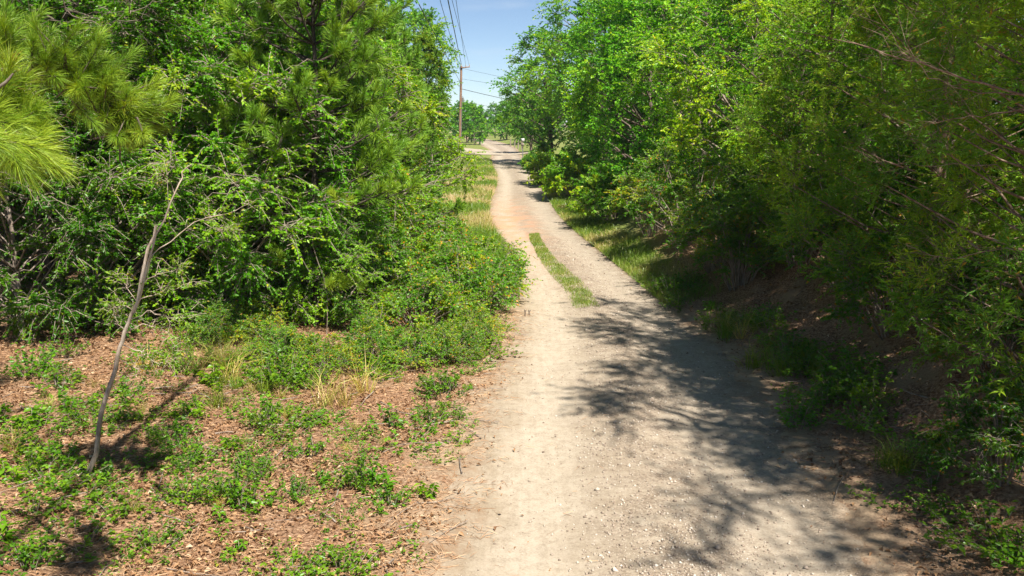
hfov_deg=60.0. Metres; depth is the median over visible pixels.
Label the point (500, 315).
plant
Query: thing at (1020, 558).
plant
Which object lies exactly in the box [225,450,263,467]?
plant
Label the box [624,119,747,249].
shrub
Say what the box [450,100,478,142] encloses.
distant tree
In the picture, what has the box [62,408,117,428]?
plant
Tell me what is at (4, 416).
plant
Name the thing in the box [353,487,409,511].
plant
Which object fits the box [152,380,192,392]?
plant
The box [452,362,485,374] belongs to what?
plant
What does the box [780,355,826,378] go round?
plant
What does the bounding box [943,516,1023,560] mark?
plant
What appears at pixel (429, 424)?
plant
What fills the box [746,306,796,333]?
plant
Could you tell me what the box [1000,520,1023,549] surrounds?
plant
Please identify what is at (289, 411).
grass tuft
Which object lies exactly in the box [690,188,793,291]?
shrub
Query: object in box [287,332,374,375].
shrub
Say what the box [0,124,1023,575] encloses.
ground
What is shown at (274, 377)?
plant
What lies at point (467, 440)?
plant
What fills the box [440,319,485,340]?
plant
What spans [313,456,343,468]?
plant
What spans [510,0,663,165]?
oak tree
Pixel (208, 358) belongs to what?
plant
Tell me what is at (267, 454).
plant
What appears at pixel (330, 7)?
broadleaf tree
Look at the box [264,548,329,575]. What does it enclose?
plant
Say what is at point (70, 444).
plant
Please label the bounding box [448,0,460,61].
power line
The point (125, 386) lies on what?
plant
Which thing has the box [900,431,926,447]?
plant
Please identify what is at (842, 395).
plant
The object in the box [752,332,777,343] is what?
plant
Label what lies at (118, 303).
sapling
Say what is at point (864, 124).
shrub
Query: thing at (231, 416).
plant
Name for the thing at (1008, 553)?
plant
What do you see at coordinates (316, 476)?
plant
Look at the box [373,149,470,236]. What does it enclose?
shrub
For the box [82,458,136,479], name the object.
plant
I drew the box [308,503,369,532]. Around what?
plant
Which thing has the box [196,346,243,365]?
grass tuft
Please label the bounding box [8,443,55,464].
plant
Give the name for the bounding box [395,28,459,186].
cedar tree
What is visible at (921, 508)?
plant
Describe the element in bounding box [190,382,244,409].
grass tuft
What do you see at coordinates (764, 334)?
plant
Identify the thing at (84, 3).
broadleaf tree
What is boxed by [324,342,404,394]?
grass tuft
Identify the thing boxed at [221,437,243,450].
plant
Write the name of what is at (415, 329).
plant
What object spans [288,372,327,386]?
plant
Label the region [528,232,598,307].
grass
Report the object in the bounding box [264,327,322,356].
plant
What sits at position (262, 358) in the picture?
plant
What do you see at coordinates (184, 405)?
plant
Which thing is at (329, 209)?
tree
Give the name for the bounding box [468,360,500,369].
plant
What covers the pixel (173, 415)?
plant
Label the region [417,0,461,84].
power line
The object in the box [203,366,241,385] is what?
grass tuft
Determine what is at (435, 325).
plant
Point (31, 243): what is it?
tree
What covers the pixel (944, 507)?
plant
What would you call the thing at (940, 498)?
plant
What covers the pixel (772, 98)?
cedar tree
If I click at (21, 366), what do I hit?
plant
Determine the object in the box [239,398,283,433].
plant
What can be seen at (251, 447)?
plant
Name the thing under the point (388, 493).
plant
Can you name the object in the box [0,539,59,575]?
plant
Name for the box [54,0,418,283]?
broadleaf tree
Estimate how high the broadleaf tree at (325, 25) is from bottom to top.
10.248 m
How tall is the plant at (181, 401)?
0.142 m
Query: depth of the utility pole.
97.84 m
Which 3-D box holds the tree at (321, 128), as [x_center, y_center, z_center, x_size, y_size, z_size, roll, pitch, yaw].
[-3.876,-1.815,15.833,4.322,5.448,4.549,-4,11,-23]
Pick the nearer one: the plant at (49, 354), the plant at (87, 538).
the plant at (87, 538)
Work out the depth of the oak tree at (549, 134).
77.32 m
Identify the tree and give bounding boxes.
[0,0,185,206]
[0,0,202,267]
[0,0,213,285]
[0,6,160,345]
[0,23,234,341]
[3,0,66,216]
[3,0,319,306]
[9,0,222,221]
[12,0,330,329]
[24,0,352,191]
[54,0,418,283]
[92,0,374,341]
[124,0,390,229]
[128,0,411,164]
[177,30,405,329]
[183,0,430,325]
[188,138,371,326]
[269,37,491,280]
[273,172,402,331]
[347,0,466,218]
[372,20,441,188]
[378,3,464,144]
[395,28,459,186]
[427,95,449,170]
[446,104,469,135]
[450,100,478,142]
[457,100,495,144]
[475,112,495,140]
[484,24,600,152]
[484,101,506,131]
[494,100,521,139]
[501,79,558,151]
[502,90,538,142]
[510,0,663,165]
[543,96,562,131]
[556,0,741,189]
[558,0,686,172]
[582,25,659,156]
[609,3,741,152]
[611,0,779,193]
[624,0,742,181]
[625,0,877,190]
[673,0,845,176]
[684,0,904,183]
[687,2,821,185]
[716,0,912,260]
[729,15,865,170]
[730,1,924,185]
[750,0,1023,311]
[756,0,1023,254]
[791,0,1023,442]
[794,0,1022,158]
[835,3,1020,118]
[894,0,1023,148]
[927,9,1023,142]
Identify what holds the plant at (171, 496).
on the ground at (862, 514)
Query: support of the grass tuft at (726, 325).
on the ground at (862, 514)
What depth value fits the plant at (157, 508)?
8.27 m
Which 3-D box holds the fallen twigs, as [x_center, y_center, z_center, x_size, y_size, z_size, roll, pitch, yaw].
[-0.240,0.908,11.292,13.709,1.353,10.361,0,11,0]
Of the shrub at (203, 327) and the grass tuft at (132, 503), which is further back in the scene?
the shrub at (203, 327)
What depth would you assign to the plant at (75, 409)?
10.15 m
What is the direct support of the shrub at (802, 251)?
on the ground at (862, 514)
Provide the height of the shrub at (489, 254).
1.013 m
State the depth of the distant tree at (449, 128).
234.94 m
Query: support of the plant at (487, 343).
on the ground at (862, 514)
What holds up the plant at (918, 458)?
on the ground at (862, 514)
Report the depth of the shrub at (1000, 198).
13.34 m
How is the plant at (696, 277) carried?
on the ground at (862, 514)
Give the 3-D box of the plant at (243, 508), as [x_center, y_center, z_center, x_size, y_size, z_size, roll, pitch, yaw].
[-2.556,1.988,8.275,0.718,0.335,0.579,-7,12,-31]
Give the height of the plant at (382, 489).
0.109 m
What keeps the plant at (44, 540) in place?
on the ground at (862, 514)
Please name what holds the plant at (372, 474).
on the ground at (862, 514)
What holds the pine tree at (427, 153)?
on the ground at (862, 514)
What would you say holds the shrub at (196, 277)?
on the ground at (862, 514)
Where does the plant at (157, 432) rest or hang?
on the ground at (862, 514)
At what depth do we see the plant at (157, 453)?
9.23 m
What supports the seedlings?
on the ground at (862, 514)
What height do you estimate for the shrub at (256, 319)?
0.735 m
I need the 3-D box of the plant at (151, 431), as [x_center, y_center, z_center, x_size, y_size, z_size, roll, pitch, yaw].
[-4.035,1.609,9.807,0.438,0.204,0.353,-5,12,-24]
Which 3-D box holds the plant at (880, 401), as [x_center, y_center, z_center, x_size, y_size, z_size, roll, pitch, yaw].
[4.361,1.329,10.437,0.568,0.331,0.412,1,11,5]
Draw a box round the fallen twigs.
[0,285,1023,575]
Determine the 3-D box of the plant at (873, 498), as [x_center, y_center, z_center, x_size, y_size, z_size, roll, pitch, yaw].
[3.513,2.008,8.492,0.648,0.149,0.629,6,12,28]
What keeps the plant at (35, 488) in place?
on the ground at (862, 514)
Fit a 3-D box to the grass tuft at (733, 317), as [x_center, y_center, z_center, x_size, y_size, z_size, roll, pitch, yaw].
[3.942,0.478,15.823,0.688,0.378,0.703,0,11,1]
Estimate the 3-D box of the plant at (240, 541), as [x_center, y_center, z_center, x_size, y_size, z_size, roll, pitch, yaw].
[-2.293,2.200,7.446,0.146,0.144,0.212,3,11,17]
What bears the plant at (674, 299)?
on the ground at (862, 514)
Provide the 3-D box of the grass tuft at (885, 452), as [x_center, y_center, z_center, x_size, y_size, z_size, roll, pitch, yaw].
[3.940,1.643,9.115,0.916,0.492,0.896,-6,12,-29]
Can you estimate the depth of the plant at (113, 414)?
10.24 m
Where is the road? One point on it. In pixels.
(521, 210)
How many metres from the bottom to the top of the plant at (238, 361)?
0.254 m
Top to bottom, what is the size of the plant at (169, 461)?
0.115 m
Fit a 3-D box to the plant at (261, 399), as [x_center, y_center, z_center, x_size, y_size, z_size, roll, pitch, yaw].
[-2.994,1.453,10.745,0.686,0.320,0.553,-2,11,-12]
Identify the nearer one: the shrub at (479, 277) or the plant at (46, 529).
the plant at (46, 529)
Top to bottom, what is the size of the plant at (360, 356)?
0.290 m
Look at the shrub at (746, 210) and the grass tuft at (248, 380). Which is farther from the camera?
the shrub at (746, 210)
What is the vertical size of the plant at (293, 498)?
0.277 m
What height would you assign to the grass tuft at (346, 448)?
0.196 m
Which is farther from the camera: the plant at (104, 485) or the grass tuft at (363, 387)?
the grass tuft at (363, 387)
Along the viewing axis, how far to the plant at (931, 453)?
8.98 m
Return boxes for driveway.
[464,148,527,154]
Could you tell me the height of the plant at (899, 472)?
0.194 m
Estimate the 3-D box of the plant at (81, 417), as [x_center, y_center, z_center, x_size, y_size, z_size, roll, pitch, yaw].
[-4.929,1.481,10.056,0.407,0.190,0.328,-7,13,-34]
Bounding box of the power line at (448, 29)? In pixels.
[440,1,460,71]
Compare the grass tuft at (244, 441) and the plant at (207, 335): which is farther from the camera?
the plant at (207, 335)
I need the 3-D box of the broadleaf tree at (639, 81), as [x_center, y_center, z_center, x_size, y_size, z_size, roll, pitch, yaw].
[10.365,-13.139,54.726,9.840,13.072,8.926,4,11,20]
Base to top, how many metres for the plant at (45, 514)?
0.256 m
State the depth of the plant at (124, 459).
9.18 m
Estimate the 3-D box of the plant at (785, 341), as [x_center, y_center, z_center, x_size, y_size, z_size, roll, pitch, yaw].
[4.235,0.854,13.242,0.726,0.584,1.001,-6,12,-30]
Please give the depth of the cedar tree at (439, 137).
60.83 m
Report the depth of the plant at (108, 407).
10.81 m
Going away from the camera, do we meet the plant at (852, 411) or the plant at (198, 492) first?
the plant at (198, 492)
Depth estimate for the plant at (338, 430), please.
10.34 m
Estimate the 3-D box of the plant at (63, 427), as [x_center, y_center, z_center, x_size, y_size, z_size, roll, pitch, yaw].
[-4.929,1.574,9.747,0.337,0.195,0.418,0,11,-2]
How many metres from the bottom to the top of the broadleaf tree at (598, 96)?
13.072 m
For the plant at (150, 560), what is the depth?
7.34 m
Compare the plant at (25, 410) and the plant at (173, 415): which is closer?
the plant at (25, 410)
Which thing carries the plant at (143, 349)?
on the ground at (862, 514)
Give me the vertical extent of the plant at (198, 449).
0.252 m
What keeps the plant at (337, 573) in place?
on the ground at (862, 514)
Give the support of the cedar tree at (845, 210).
on the ground at (862, 514)
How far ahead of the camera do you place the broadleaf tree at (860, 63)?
14.38 m
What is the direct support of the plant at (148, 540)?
on the ground at (862, 514)
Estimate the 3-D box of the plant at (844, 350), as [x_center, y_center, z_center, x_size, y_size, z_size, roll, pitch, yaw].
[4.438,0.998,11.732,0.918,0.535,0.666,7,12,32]
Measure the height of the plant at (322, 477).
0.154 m
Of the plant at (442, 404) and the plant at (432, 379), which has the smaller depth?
the plant at (442, 404)
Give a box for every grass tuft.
[0,422,32,452]
[23,391,61,408]
[84,373,101,387]
[107,337,185,374]
[111,490,157,513]
[127,395,156,413]
[141,426,169,445]
[157,341,234,375]
[159,331,206,370]
[180,332,231,358]
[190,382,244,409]
[191,335,249,361]
[195,332,247,365]
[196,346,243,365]
[198,334,257,361]
[200,345,265,380]
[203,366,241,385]
[204,490,225,508]
[222,368,257,390]
[234,433,256,445]
[236,376,259,392]
[238,370,257,386]
[243,362,286,393]
[267,381,293,399]
[280,396,302,418]
[288,362,369,407]
[311,374,379,408]
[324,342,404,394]
[330,442,354,450]
[345,414,361,430]
[698,317,748,343]
[700,299,748,329]
[707,313,746,333]
[707,315,750,334]
[711,309,765,341]
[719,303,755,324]
[722,310,743,324]
[729,331,783,372]
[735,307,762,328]
[742,338,799,371]
[757,348,800,378]
[850,432,921,472]
[867,432,923,470]
[874,440,934,480]
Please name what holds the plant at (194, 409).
on the ground at (862, 514)
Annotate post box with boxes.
[521,138,523,157]
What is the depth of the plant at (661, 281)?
18.95 m
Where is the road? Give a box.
[419,139,888,575]
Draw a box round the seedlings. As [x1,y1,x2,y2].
[0,352,432,575]
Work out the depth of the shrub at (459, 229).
20.50 m
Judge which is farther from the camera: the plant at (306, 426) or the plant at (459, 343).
the plant at (459, 343)
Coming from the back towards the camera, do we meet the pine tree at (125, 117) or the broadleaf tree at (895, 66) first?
the broadleaf tree at (895, 66)
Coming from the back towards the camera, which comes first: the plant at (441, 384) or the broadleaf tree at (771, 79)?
the broadleaf tree at (771, 79)
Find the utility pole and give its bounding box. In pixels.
[459,64,469,143]
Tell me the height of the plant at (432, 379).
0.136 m
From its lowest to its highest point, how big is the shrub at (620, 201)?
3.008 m
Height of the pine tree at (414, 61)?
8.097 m
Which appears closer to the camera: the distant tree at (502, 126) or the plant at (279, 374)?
the plant at (279, 374)
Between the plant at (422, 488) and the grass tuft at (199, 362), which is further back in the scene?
the grass tuft at (199, 362)
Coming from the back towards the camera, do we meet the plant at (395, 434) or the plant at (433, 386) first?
the plant at (433, 386)
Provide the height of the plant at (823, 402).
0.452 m
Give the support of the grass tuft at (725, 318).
on the ground at (862, 514)
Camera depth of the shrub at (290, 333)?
12.94 m
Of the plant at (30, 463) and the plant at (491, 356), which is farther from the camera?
the plant at (491, 356)
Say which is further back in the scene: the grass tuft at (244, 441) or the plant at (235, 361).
the plant at (235, 361)
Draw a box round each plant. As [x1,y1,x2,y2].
[0,353,43,379]
[0,402,13,422]
[0,405,66,432]
[0,422,42,442]
[0,423,37,440]
[0,430,56,461]
[0,452,83,486]
[0,458,23,484]
[0,510,21,544]
[0,517,68,553]
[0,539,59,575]
[1,448,61,472]
[1,455,110,499]
[2,436,42,451]
[2,494,63,523]
[2,507,133,562]
[3,341,61,380]
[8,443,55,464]
[9,407,44,428]
[11,464,85,495]
[13,413,43,427]
[16,531,68,561]
[19,390,87,412]
[23,468,131,512]
[26,387,97,417]
[29,367,86,395]
[30,360,86,384]
[30,441,85,469]
[32,459,115,494]
[32,483,124,526]
[37,334,90,358]
[38,440,79,459]
[39,439,60,451]
[40,361,60,370]
[44,423,80,439]
[56,404,93,421]
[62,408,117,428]
[63,410,95,427]
[64,395,118,419]
[76,385,141,409]
[77,416,131,436]
[81,487,155,523]
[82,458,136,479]
[83,446,147,470]
[84,476,120,491]
[91,407,121,422]
[91,424,115,435]
[98,380,146,397]
[100,374,153,393]
[100,388,154,407]
[103,519,187,554]
[106,412,119,423]
[107,484,179,511]
[109,459,170,485]
[112,338,175,367]
[114,531,185,566]
[116,406,144,421]
[118,531,160,549]
[127,423,167,442]
[129,510,196,543]
[130,405,170,422]
[136,451,184,468]
[143,442,224,474]
[144,438,211,462]
[145,416,198,445]
[146,451,159,458]
[148,414,203,435]
[149,466,223,497]
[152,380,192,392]
[154,475,223,504]
[157,321,203,350]
[159,341,202,373]
[159,469,228,506]
[160,429,203,451]
[162,394,207,411]
[162,409,179,419]
[165,398,210,419]
[168,449,199,474]
[171,441,223,463]
[178,333,230,354]
[179,396,209,407]
[180,471,237,497]
[182,349,230,365]
[184,366,201,375]
[185,402,205,418]
[196,364,224,383]
[200,372,220,387]
[200,463,254,506]
[206,481,276,521]
[208,443,256,461]
[209,382,223,392]
[212,453,274,477]
[213,398,278,422]
[214,351,254,372]
[216,354,249,367]
[219,435,238,444]
[220,356,239,371]
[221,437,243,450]
[222,392,256,407]
[222,435,279,455]
[224,482,282,513]
[225,404,238,412]
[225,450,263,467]
[227,538,247,555]
[229,448,276,465]
[236,393,293,417]
[238,373,256,387]
[239,385,297,402]
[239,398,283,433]
[239,547,334,575]
[240,363,262,375]
[240,458,273,486]
[241,359,304,391]
[242,424,296,444]
[242,456,289,473]
[243,351,301,390]
[243,401,324,426]
[250,360,300,385]
[251,354,271,366]
[251,400,313,424]
[252,415,319,437]
[260,327,286,346]
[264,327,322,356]
[264,344,317,383]
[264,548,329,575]
[265,427,297,443]
[269,406,325,428]
[273,485,341,511]
[278,402,330,417]
[279,470,315,501]
[280,543,371,575]
[281,433,329,461]
[284,539,399,575]
[285,374,318,393]
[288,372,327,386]
[290,355,337,389]
[303,405,352,422]
[307,410,348,425]
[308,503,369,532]
[309,469,357,489]
[310,544,365,575]
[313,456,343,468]
[317,471,330,484]
[321,420,367,440]
[323,444,380,470]
[330,435,365,447]
[331,451,385,493]
[336,329,391,342]
[343,427,381,440]
[350,360,389,379]
[352,353,375,364]
[352,484,402,504]
[353,352,393,374]
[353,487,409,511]
[359,423,446,456]
[363,402,418,432]
[364,364,405,382]
[365,304,400,330]
[365,465,397,489]
[366,351,403,369]
[367,483,412,514]
[395,421,404,427]
[402,321,424,331]
[409,399,460,416]
[410,379,472,398]
[411,404,449,428]
[412,481,439,499]
[415,363,463,398]
[417,374,448,385]
[419,318,456,336]
[420,449,464,462]
[423,372,460,392]
[425,400,473,419]
[426,422,438,434]
[437,400,451,408]
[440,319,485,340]
[440,329,478,354]
[441,308,486,330]
[442,429,475,446]
[451,352,497,365]
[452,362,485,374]
[453,416,480,428]
[454,335,489,350]
[460,296,495,316]
[460,342,506,357]
[462,383,473,388]
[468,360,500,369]
[470,342,522,358]
[477,303,508,313]
[478,328,504,349]
[482,312,511,319]
[490,241,508,255]
[636,273,680,295]
[649,277,671,289]
[652,273,697,293]
[659,287,694,310]
[662,289,689,304]
[672,266,707,285]
[693,302,734,329]
[702,301,714,310]
[716,305,741,322]
[738,313,765,326]
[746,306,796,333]
[747,300,797,327]
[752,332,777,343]
[755,324,824,355]
[757,322,794,343]
[767,349,818,375]
[769,378,811,402]
[775,388,829,431]
[778,407,820,425]
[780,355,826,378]
[784,352,819,377]
[796,378,843,413]
[806,365,858,398]
[808,359,884,399]
[815,337,879,367]
[815,341,887,377]
[820,370,880,404]
[821,371,869,403]
[825,406,885,430]
[826,397,889,431]
[830,351,905,385]
[830,383,878,407]
[839,365,902,407]
[844,481,911,509]
[848,407,920,437]
[860,388,909,412]
[878,459,923,476]
[887,428,933,453]
[887,439,929,460]
[898,484,959,522]
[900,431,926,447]
[900,465,959,492]
[912,504,1019,556]
[915,445,953,469]
[917,443,961,465]
[918,498,965,522]
[920,490,960,510]
[924,456,976,480]
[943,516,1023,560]
[951,496,1023,536]
[974,531,1020,565]
[976,539,1023,573]
[979,521,1023,564]
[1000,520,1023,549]
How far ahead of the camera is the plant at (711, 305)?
16.93 m
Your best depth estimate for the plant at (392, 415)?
10.61 m
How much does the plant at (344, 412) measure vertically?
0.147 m
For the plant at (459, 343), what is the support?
on the ground at (862, 514)
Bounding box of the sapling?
[86,158,264,473]
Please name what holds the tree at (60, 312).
on the ground at (862, 514)
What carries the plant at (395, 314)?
on the ground at (862, 514)
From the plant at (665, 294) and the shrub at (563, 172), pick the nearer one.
the plant at (665, 294)
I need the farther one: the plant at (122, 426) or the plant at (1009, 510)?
the plant at (122, 426)
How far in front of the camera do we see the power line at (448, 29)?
49.33 m
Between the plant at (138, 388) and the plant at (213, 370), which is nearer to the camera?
the plant at (138, 388)
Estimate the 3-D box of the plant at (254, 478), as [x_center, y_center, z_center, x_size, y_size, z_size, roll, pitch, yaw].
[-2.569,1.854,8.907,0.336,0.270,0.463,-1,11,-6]
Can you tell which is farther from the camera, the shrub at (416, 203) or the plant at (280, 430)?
the shrub at (416, 203)
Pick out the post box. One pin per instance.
(522, 144)
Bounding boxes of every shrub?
[83,193,205,288]
[138,222,276,309]
[181,296,253,347]
[189,188,326,310]
[205,298,289,348]
[228,318,317,368]
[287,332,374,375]
[301,219,413,316]
[326,160,468,297]
[336,256,492,334]
[336,308,404,366]
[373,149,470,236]
[374,165,453,261]
[375,321,460,374]
[382,222,484,307]
[402,231,523,322]
[404,317,491,366]
[408,204,491,268]
[410,234,542,310]
[441,305,518,341]
[477,242,533,280]
[517,141,552,173]
[521,136,587,184]
[538,140,617,200]
[565,152,663,220]
[598,133,700,237]
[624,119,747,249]
[659,150,771,272]
[674,131,794,269]
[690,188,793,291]
[727,116,881,267]
[769,123,926,291]
[802,108,931,212]
[804,198,1005,340]
[873,121,1023,235]
[894,231,1023,381]
[896,124,1023,266]
[910,353,1023,493]
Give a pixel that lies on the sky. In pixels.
(488, 28)
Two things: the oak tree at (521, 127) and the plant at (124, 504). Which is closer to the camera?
the plant at (124, 504)
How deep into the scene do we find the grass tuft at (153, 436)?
9.61 m
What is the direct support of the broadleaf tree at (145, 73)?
on the ground at (862, 514)
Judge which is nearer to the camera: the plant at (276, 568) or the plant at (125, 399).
the plant at (276, 568)
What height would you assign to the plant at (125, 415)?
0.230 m
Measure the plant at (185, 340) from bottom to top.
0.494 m
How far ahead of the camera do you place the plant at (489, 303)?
16.52 m
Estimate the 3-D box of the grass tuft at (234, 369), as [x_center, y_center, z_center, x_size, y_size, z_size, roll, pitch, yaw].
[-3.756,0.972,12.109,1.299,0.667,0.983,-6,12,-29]
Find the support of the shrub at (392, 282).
on the ground at (862, 514)
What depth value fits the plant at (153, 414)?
10.37 m
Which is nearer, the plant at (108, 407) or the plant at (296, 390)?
the plant at (108, 407)
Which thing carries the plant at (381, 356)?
on the ground at (862, 514)
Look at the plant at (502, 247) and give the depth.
23.50 m
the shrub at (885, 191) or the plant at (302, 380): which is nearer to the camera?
the plant at (302, 380)
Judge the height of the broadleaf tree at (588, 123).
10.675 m
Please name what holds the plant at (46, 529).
on the ground at (862, 514)
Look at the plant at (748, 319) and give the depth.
15.28 m
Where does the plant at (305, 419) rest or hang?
on the ground at (862, 514)
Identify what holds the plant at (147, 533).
on the ground at (862, 514)
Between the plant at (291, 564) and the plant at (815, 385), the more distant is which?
the plant at (815, 385)
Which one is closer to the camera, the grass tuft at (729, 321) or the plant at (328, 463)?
the plant at (328, 463)
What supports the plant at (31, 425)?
on the ground at (862, 514)
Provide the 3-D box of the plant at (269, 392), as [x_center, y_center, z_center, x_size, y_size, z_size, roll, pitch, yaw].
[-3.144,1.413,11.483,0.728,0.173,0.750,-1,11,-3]
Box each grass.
[409,157,520,289]
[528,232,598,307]
[536,169,721,303]
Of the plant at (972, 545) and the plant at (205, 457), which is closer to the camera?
the plant at (972, 545)
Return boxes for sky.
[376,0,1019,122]
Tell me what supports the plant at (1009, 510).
on the ground at (862, 514)
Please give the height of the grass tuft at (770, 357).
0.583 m
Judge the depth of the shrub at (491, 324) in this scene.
14.68 m
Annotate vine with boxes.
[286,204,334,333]
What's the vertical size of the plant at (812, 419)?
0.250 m
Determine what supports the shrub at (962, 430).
on the ground at (862, 514)
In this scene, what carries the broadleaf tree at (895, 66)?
on the ground at (862, 514)
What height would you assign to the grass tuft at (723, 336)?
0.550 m
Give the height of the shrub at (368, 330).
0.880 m
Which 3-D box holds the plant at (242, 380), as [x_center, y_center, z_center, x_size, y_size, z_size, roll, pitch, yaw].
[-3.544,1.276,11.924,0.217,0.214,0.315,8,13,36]
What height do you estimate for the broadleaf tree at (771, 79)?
13.072 m
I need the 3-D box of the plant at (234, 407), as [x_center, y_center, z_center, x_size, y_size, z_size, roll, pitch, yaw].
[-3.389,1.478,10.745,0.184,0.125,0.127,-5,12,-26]
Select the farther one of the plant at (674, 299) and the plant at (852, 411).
the plant at (674, 299)
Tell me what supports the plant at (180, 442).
on the ground at (862, 514)
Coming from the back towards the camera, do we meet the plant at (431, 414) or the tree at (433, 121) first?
the tree at (433, 121)
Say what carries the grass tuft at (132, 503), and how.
on the ground at (862, 514)
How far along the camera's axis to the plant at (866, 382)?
10.69 m
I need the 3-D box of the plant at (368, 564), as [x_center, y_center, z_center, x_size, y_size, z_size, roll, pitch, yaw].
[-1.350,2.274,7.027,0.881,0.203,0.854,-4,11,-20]
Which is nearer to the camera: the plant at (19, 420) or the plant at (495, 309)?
the plant at (19, 420)
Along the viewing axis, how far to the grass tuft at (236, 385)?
11.79 m
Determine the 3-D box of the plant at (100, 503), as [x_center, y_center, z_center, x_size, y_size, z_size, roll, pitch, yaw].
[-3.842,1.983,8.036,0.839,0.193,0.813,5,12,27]
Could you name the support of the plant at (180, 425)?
on the ground at (862, 514)
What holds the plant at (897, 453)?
on the ground at (862, 514)
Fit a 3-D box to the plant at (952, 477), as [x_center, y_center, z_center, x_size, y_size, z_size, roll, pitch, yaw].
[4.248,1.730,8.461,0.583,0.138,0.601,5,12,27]
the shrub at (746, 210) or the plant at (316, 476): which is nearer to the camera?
the plant at (316, 476)
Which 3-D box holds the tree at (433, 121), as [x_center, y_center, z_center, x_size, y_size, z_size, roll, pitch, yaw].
[-3.309,-2.600,19.486,4.550,5.735,4.789,6,12,30]
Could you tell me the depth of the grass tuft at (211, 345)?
12.83 m
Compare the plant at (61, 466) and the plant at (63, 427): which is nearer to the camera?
the plant at (61, 466)
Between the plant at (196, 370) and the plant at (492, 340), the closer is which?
the plant at (196, 370)
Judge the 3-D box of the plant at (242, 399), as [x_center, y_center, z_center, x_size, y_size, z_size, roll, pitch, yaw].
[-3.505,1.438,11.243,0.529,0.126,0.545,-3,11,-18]
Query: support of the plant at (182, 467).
on the ground at (862, 514)
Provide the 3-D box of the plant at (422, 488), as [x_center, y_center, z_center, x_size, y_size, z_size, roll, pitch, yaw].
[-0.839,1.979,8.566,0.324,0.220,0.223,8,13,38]
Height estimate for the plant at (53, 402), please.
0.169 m
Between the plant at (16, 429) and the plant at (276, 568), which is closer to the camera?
the plant at (276, 568)
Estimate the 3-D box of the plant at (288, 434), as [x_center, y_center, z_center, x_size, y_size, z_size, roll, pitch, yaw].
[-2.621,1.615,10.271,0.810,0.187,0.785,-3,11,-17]
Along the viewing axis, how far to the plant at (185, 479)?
8.63 m
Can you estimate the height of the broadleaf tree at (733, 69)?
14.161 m
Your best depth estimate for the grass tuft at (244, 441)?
9.72 m
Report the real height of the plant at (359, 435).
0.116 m
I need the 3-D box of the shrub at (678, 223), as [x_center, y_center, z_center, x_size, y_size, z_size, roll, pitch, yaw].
[4.577,-1.645,19.426,2.705,2.707,2.929,8,13,38]
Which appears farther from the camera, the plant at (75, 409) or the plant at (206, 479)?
the plant at (75, 409)
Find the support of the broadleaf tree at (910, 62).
on the ground at (862, 514)
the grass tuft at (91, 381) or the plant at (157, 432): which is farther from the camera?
the grass tuft at (91, 381)
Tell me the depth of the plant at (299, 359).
12.11 m
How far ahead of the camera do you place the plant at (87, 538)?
7.38 m
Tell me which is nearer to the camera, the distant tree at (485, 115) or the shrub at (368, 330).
the shrub at (368, 330)
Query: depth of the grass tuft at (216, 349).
12.74 m
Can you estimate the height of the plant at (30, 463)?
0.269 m
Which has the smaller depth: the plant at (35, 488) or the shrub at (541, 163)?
the plant at (35, 488)
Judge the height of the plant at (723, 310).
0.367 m
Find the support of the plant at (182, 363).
on the ground at (862, 514)
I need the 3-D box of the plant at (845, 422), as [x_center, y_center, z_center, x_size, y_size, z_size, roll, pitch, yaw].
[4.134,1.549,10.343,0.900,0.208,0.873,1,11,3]
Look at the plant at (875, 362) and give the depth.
11.23 m
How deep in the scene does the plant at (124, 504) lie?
7.96 m
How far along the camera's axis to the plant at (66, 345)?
12.51 m
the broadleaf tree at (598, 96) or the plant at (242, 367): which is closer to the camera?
the plant at (242, 367)
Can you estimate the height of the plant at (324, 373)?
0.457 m
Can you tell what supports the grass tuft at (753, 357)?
on the ground at (862, 514)
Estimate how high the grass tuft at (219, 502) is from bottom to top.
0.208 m
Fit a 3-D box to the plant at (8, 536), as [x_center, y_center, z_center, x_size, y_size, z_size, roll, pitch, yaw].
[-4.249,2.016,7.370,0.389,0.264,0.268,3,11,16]
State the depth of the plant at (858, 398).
10.87 m
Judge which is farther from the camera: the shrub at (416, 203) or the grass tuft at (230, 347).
the shrub at (416, 203)
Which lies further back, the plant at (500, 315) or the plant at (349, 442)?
the plant at (500, 315)
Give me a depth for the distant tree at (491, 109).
322.91 m
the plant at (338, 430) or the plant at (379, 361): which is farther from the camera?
the plant at (379, 361)
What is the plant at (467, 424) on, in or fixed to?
on the ground at (862, 514)
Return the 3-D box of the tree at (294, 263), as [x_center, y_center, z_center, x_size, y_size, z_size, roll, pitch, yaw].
[-3.879,-0.912,15.394,2.969,3.556,2.821,-8,13,-38]
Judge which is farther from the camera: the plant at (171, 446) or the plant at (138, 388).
the plant at (138, 388)
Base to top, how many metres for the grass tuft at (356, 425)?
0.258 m
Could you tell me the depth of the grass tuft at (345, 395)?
11.20 m
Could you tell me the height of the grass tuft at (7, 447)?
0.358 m
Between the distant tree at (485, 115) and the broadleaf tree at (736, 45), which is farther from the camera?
the distant tree at (485, 115)
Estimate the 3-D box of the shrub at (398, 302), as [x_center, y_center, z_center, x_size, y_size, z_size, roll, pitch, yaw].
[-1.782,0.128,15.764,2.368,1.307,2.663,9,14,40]
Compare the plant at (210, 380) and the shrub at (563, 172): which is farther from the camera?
the shrub at (563, 172)

